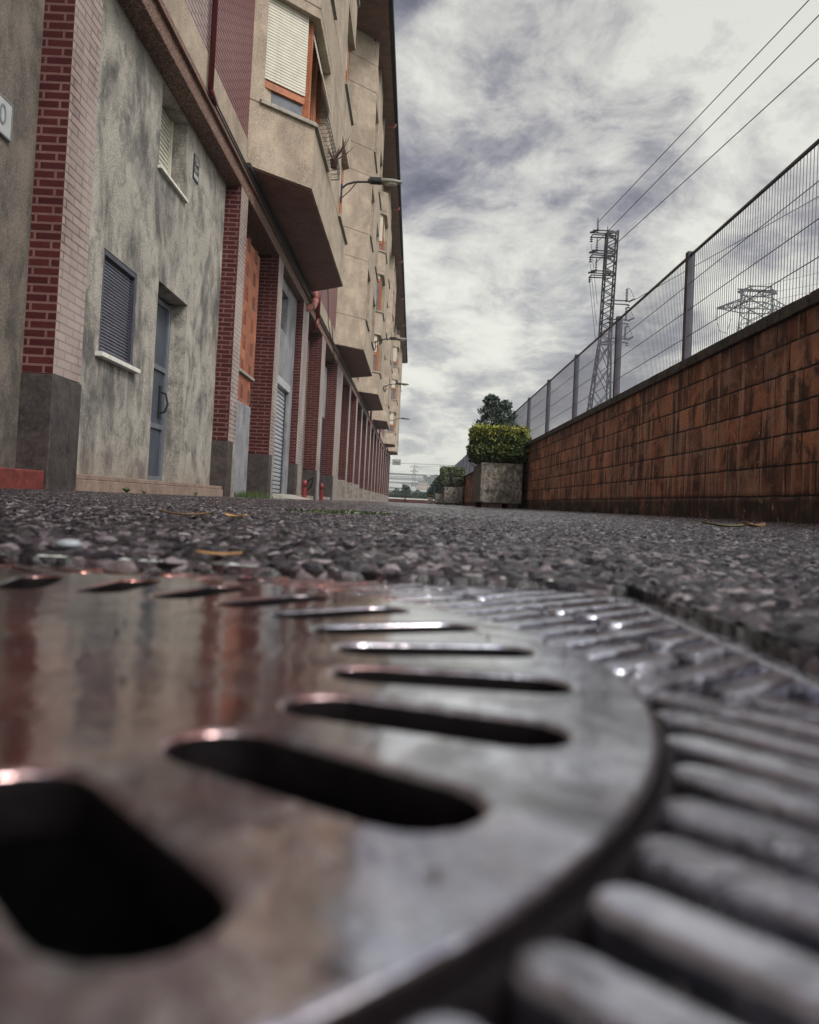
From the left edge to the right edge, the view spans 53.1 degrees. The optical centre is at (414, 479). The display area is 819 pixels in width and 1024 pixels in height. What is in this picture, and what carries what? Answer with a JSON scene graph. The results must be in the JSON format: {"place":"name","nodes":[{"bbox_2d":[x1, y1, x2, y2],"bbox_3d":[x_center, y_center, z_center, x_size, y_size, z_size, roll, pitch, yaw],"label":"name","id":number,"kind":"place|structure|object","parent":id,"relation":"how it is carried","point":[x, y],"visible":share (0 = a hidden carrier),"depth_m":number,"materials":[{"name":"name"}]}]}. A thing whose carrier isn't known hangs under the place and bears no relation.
{"place":"outdoors","nodes":[
{"label":"outdoors","id":0,"kind":"place"},
{"bbox_2d":[233,489,270,497],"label":"grass","id":1,"kind":"structure","parent":0,"point":[246,494],"depth_m":12.72,"materials":[{"name":"green plant"}]},
{"bbox_2d":[0,495,818,651],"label":"street","id":2,"kind":"structure","parent":0,"point":[764,580],"depth_m":0.65,"materials":[{"name":"grey asphalt"}]},
{"bbox_2d":[54,539,82,548],"bbox_3d":[-0.206,0.038,0.489,0.017,0.006,0.013,3,-2,0],"label":"pebble","id":3,"kind":"object","parent":2,"relation":"on","point":[68,543],"visible":1,"depth_m":0.48,"materials":[{"name":"white stone"}]},
{"bbox_2d":[0,841,186,964],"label":"drain pit","id":4,"kind":"object","parent":2,"relation":"in","point":[70,903],"depth_m":0.41,"materials":[{"name":"black"}]},
{"bbox_2d":[0,563,818,1023],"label":"drain surround","id":5,"kind":"object","parent":4,"relation":"on","point":[702,887],"visible":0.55,"depth_m":0.10,"materials":[{"name":"metal"}]},
{"bbox_2d":[0,571,659,1023],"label":"drain cover","id":6,"kind":"object","parent":5,"relation":"in","point":[302,807],"visible":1,"depth_m":0.12,"materials":[{"name":"metal"}]},
{"bbox_2d":[9,572,799,999],"bbox_3d":[-0.132,0.041,0.223,0.461,0.006,0.409,3,-2,0],"label":"grit","id":7,"kind":"object","parent":5,"relation":"on","point":[433,874],"visible":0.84,"depth_m":0.17,"materials":[{"name":"stone"}]},
{"bbox_2d":[159,510,211,515],"bbox_3d":[-0.313,0.045,1.119,0.066,0.007,0.039,3,-2,0],"label":"fallen leaf","id":8,"kind":"object","parent":2,"relation":"on","point":[189,514],"visible":1,"depth_m":1.12,"materials":[{"name":"brown plant"}]},
{"bbox_2d":[195,550,241,554],"bbox_3d":[-0.110,0.041,0.461,0.026,0.002,0.010,3,-2,0],"label":"fallen leaf","id":9,"kind":"object","parent":2,"relation":"on","point":[222,553],"visible":1,"depth_m":0.46,"materials":[{"name":"brown plant"}]},
{"bbox_2d":[224,513,246,516],"bbox_3d":[-0.253,0.050,1.159,0.036,0.005,0.024,3,-2,0],"label":"fallen leaf","id":10,"kind":"object","parent":2,"relation":"on","point":[231,515],"visible":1,"depth_m":1.16,"materials":[{"name":"orange plant"}]},
{"bbox_2d":[286,508,407,516],"bbox_3d":[-0.179,0.089,2.308,0.354,0.011,0.571,3,-2,0],"label":"moss","id":11,"kind":"object","parent":2,"relation":"on","point":[344,511],"visible":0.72,"depth_m":2.23,"materials":[{"name":"green plant"}]},
{"bbox_2d":[701,520,752,526],"bbox_3d":[0.572,0.081,1.499,0.089,0.010,0.042,3,-2,0],"label":"fallen leaf","id":12,"kind":"object","parent":2,"relation":"on","point":[739,525],"visible":1,"depth_m":1.49,"materials":[{"name":"green plant"}]},
{"bbox_2d":[742,522,765,526],"bbox_3d":[0.622,0.082,1.499,0.054,0.010,0.035,3,-2,0],"label":"fallen leaf","id":13,"kind":"object","parent":2,"relation":"on","point":[756,525],"visible":0.98,"depth_m":1.49,"materials":[{"name":"brown plant"}]},
{"bbox_2d":[0,554,818,672],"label":"ground edge","id":14,"kind":"object","parent":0,"point":[796,654],"visible":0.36,"depth_m":0.44,"materials":[{"name":"grey asphalt"}]},
{"bbox_2d":[0,488,818,530],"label":"street","id":15,"kind":"structure","parent":0,"point":[418,505],"depth_m":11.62,"materials":[{"name":"grey asphalt"}]},
{"bbox_2d":[273,493,312,499],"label":"kerb ramp","id":16,"kind":"structure","parent":15,"relation":"on","point":[285,496],"depth_m":15.93,"materials":[{"name":"grey concrete"}]},
{"bbox_2d":[302,480,306,497],"bbox_3d":[-2.443,0.216,18.198,0.116,0.448,0.114,3,-2,0],"label":"bollard","id":17,"kind":"object","parent":15,"relation":"on","point":[304,487],"visible":0.86,"depth_m":18.16,"materials":[{"name":"red metal"}]},
{"bbox_2d":[319,483,323,499],"bbox_3d":[-2.468,0.314,21.746,0.116,0.448,0.114,3,-2,0],"label":"bollard","id":18,"kind":"object","parent":15,"relation":"on","point":[321,487],"visible":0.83,"depth_m":21.70,"materials":[{"name":"red metal"}]},
{"bbox_2d":[389,492,433,502],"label":"railing","id":19,"kind":"object","parent":15,"relation":"on","point":[405,494],"visible":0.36,"depth_m":99.92,"materials":[{"name":"grey metal"}]},
{"bbox_2d":[428,497,432,503],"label":"planter","id":20,"kind":"object","parent":15,"relation":"on","point":[430,500],"visible":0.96,"depth_m":75.98,"materials":[{"name":"concrete"}]},
{"bbox_2d":[434,493,442,503],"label":"planter","id":21,"kind":"object","parent":15,"relation":"on","point":[438,498],"visible":0.83,"depth_m":55.99,"materials":[{"name":"concrete"}]},
{"bbox_2d":[425,475,444,494],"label":"dark bush","id":22,"kind":"object","parent":21,"relation":"in","point":[434,489],"visible":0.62,"depth_m":56.57,"materials":[{"name":"green plant"}]},
{"bbox_2d":[442,487,462,504],"bbox_3d":[1.823,0.810,39.395,0.860,0.880,1.800,3,-2,0],"label":"planter","id":23,"kind":"object","parent":15,"relation":"on","point":[452,494],"visible":0.98,"depth_m":38.50,"materials":[{"name":"concrete"}]},
{"bbox_2d":[438,465,466,486],"bbox_3d":[1.808,-0.097,39.330,1.358,1.184,2.017,3,-2,0],"label":"open hedge","id":24,"kind":"object","parent":23,"relation":"on","point":[448,471],"visible":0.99,"depth_m":38.69,"materials":[{"name":"green plant"}]},
{"bbox_2d":[472,462,522,507],"bbox_3d":[1.834,0.168,18.405,0.880,0.990,2.200,3,-2,0],"label":"planter","id":25,"kind":"object","parent":15,"relation":"on","point":[499,483],"visible":0.98,"depth_m":17.31,"materials":[{"name":"concrete"}]},
{"bbox_2d":[468,393,517,457],"bbox_3d":[1.898,-1.087,19.025,1.366,1.858,1.048,3,-2,0],"label":"tree","id":26,"kind":"object","parent":25,"relation":"in","point":[501,410],"visible":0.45,"depth_m":18.92,"materials":[{"name":"green plant"}]},
{"bbox_2d":[465,423,531,465],"bbox_3d":[1.839,-0.695,17.975,1.442,1.033,1.899,3,-2,0],"label":"box hedge","id":27,"kind":"object","parent":25,"relation":"on","point":[510,447],"visible":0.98,"depth_m":17.29,"materials":[{"name":"green plant"}]},
{"bbox_2d":[438,288,818,522],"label":"block wall","id":28,"kind":"structure","parent":15,"relation":"on","point":[727,427],"depth_m":6.72,"materials":[{"name":"brown brick"}]},
{"bbox_2d":[445,138,818,482],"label":"fence","id":29,"kind":"object","parent":28,"relation":"on","point":[619,350],"visible":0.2,"depth_m":7.90,"materials":[{"name":"metal"}]},
{"bbox_2d":[520,508,778,520],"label":"grass","id":30,"kind":"structure","parent":15,"relation":"on","point":[630,512],"depth_m":9.05,"materials":[{"name":"green plant"}]},
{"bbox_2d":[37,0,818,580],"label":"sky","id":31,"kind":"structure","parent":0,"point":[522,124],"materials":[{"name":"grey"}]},
{"label":"ground","id":32,"kind":"structure","parent":0,"visible":0},
{"bbox_2d":[0,0,407,501],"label":"apartment building","id":33,"kind":"structure","parent":32,"relation":"on","point":[169,325],"depth_m":10.44,"materials":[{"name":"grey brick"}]},
{"bbox_2d":[0,92,13,141],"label":"number plate","id":34,"kind":"object","parent":33,"relation":"attached to","point":[6,113],"visible":1,"depth_m":5.61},
{"bbox_2d":[147,298,171,480],"bbox_3d":[-3.090,-1.088,9.610,0.202,2.190,1.160,3,-2,0],"label":"door","id":35,"kind":"structure","parent":33,"relation":"in","point":[164,311],"depth_m":9.98,"materials":[{"name":"metal"}]},
{"bbox_2d":[159,108,173,175],"bbox_3d":[-2.946,-3.855,9.362,0.060,0.915,0.970,3,-2,0],"label":"window","id":36,"kind":"structure","parent":33,"relation":"in","point":[167,126],"depth_m":9.68,"materials":[{"name":"white plastic"}]},
{"bbox_2d":[193,153,199,184],"bbox_3d":[-2.731,-3.897,10.274,0.024,0.310,0.230,3,-2,0],"label":"wall plaque","id":37,"kind":"object","parent":33,"relation":"attached to","point":[196,161],"depth_m":10.25,"materials":[{"name":"grey metal"}]},
{"bbox_2d":[248,0,359,291],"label":"bay window","id":38,"kind":"structure","parent":33,"relation":"in","point":[301,48],"depth_m":13.26,"materials":[{"name":"beige concrete"}]},
{"bbox_2d":[317,111,339,180],"bbox_3d":[-1.480,-5.764,14.264,0.168,0.210,2.311,3,-2,0],"label":"sill basket","id":39,"kind":"object","parent":33,"relation":"on","point":[333,144],"visible":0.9,"depth_m":13.95,"materials":[{"name":"metal"}]},
{"bbox_2d":[325,135,353,168],"bbox_3d":[-1.361,-5.958,14.892,0.520,0.577,0.581,2,-2,31],"label":"potted aloe","id":40,"kind":"object","parent":39,"relation":"in","point":[332,160],"visible":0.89,"depth_m":14.87,"materials":[{"name":"brown plant"}]},
{"bbox_2d":[335,28,384,377],"bbox_3d":[-1.951,-9.844,29.633,1.244,11.333,7.100,3,-2,0],"label":"bay window","id":41,"kind":"structure","parent":33,"relation":"in","point":[361,206],"depth_m":26.69,"materials":[{"name":"beige concrete"}]},
{"bbox_2d":[340,177,401,202],"bbox_3d":[-0.923,-6.167,17.477,1.304,0.560,0.224,3,-2,0],"label":"wall lamp","id":42,"kind":"object","parent":33,"relation":"attached to","point":[382,181],"visible":1,"depth_m":17.43,"materials":[{"name":"grey metal"}]},
{"bbox_2d":[359,176,391,410],"bbox_3d":[-1.966,-9.524,41.104,1.243,11.333,7.950,3,-2,0],"label":"bay window","id":43,"kind":"structure","parent":33,"relation":"in","point":[371,389],"depth_m":38.62,"materials":[{"name":"beige concrete"}]},
{"bbox_2d":[372,255,396,429],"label":"bay window","id":44,"kind":"structure","parent":33,"relation":"in","point":[381,419],"depth_m":50.38,"materials":[{"name":"beige concrete"}]},
{"bbox_2d":[375,337,406,349],"bbox_3d":[-0.953,-5.561,33.467,1.304,0.560,0.224,3,-2,0],"label":"wall lamp","id":45,"kind":"object","parent":33,"relation":"attached to","point":[397,338],"visible":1,"depth_m":33.41,"materials":[{"name":"grey metal"}]},
{"bbox_2d":[384,325,400,446],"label":"bay window","id":46,"kind":"structure","parent":33,"relation":"in","point":[389,434],"depth_m":70.19,"materials":[{"name":"beige concrete"}]},
{"bbox_2d":[388,347,402,454],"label":"bay window","id":47,"kind":"structure","parent":33,"relation":"in","point":[392,450],"depth_m":80.39,"materials":[{"name":"beige concrete"}]},
{"bbox_2d":[392,459,400,464],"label":"blade sign","id":48,"kind":"object","parent":33,"relation":"attached to","point":[396,462],"visible":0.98,"depth_m":88.27,"materials":[{"name":"metal"}]},
{"bbox_2d":[385,383,408,391],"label":"wall lamp","id":49,"kind":"object","parent":33,"relation":"attached to","point":[404,384],"visible":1,"depth_m":46.13,"materials":[{"name":"grey metal"}]},
{"bbox_2d":[401,484,410,492],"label":"tree","id":50,"kind":"object","parent":32,"relation":"on","point":[405,488],"visible":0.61,"depth_m":124.68,"materials":[{"name":"green plant"}]},
{"bbox_2d":[388,497,434,503],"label":"end wall","id":51,"kind":"structure","parent":32,"relation":"on","point":[402,500],"depth_m":99.96,"materials":[{"name":"beige brick"}]},
{"bbox_2d":[389,488,433,499],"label":"shrub belt","id":52,"kind":"object","parent":32,"relation":"on","point":[415,491],"visible":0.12,"depth_m":101.65,"materials":[{"name":"green plant"}]},
{"bbox_2d":[410,463,417,491],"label":"pylon","id":53,"kind":"object","parent":32,"relation":"on","point":[412,477],"visible":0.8,"depth_m":499.35,"materials":[{"name":"grey metal"}]},
{"bbox_2d":[427,476,432,484],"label":"tree","id":54,"kind":"object","parent":32,"relation":"on","point":[430,480],"visible":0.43,"depth_m":774.64,"materials":[{"name":"green plant"}]},
{"bbox_2d":[587,218,634,410],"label":"lattice mast","id":55,"kind":"object","parent":32,"relation":"on","point":[607,237],"visible":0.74,"depth_m":40.10,"materials":[{"name":"grey metal"}]},
{"bbox_2d":[599,0,808,220],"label":"power line","id":56,"kind":"object","parent":55,"relation":"attached to","point":[712,101],"visible":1,"depth_m":28.81,"materials":[{"name":"black metal"}]},
{"bbox_2d":[595,58,818,262],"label":"power line","id":57,"kind":"object","parent":55,"relation":"attached to","point":[717,151],"visible":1,"depth_m":28.04,"materials":[{"name":"black metal"}]},
{"bbox_2d":[596,15,818,242],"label":"power line","id":58,"kind":"object","parent":55,"relation":"attached to","point":[719,117],"visible":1,"depth_m":27.98,"materials":[{"name":"black metal"}]},
{"bbox_2d":[635,196,818,299],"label":"power line","id":59,"kind":"object","parent":55,"relation":"attached to","point":[741,239],"visible":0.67,"depth_m":32.31,"materials":[{"name":"black metal"}]},
{"bbox_2d":[716,285,784,333],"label":"transmission pylon","id":60,"kind":"object","parent":32,"relation":"on","point":[747,307],"visible":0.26,"depth_m":150.29,"materials":[{"name":"grey metal"}]},
{"bbox_3d":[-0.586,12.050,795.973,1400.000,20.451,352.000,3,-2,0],"label":"hill","id":61,"kind":"structure","parent":0,"visible":0},
{"bbox_2d":[389,481,417,488],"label":"hillside building","id":62,"kind":"structure","parent":61,"relation":"on","point":[395,484],"depth_m":700.13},
{"bbox_2d":[389,477,423,482],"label":"hillside building","id":63,"kind":"structure","parent":61,"relation":"on","point":[396,479],"depth_m":735.24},
{"bbox_2d":[389,478,423,480],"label":"window","id":64,"kind":"structure","parent":63,"relation":"in","point":[389,478],"depth_m":735.14,"materials":[{"name":"grey glass"}]},
{"bbox_2d":[389,473,423,478],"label":"hillside building","id":65,"kind":"structure","parent":61,"relation":"on","point":[401,475],"depth_m":760.36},
{"bbox_2d":[390,474,422,477],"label":"window","id":66,"kind":"structure","parent":65,"relation":"in","point":[390,474],"depth_m":760.33,"materials":[{"name":"grey glass"}]},
{"bbox_2d":[389,485,438,497],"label":"hillside wood","id":67,"kind":"object","parent":61,"relation":"on","point":[403,491],"depth_m":686.39,"materials":[{"name":"green plant"}]},
{"bbox_2d":[417,481,427,489],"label":"hillside building","id":68,"kind":"structure","parent":61,"relation":"on","point":[422,485],"depth_m":690.14,"materials":[{"name":"beige paint"}]}
]}

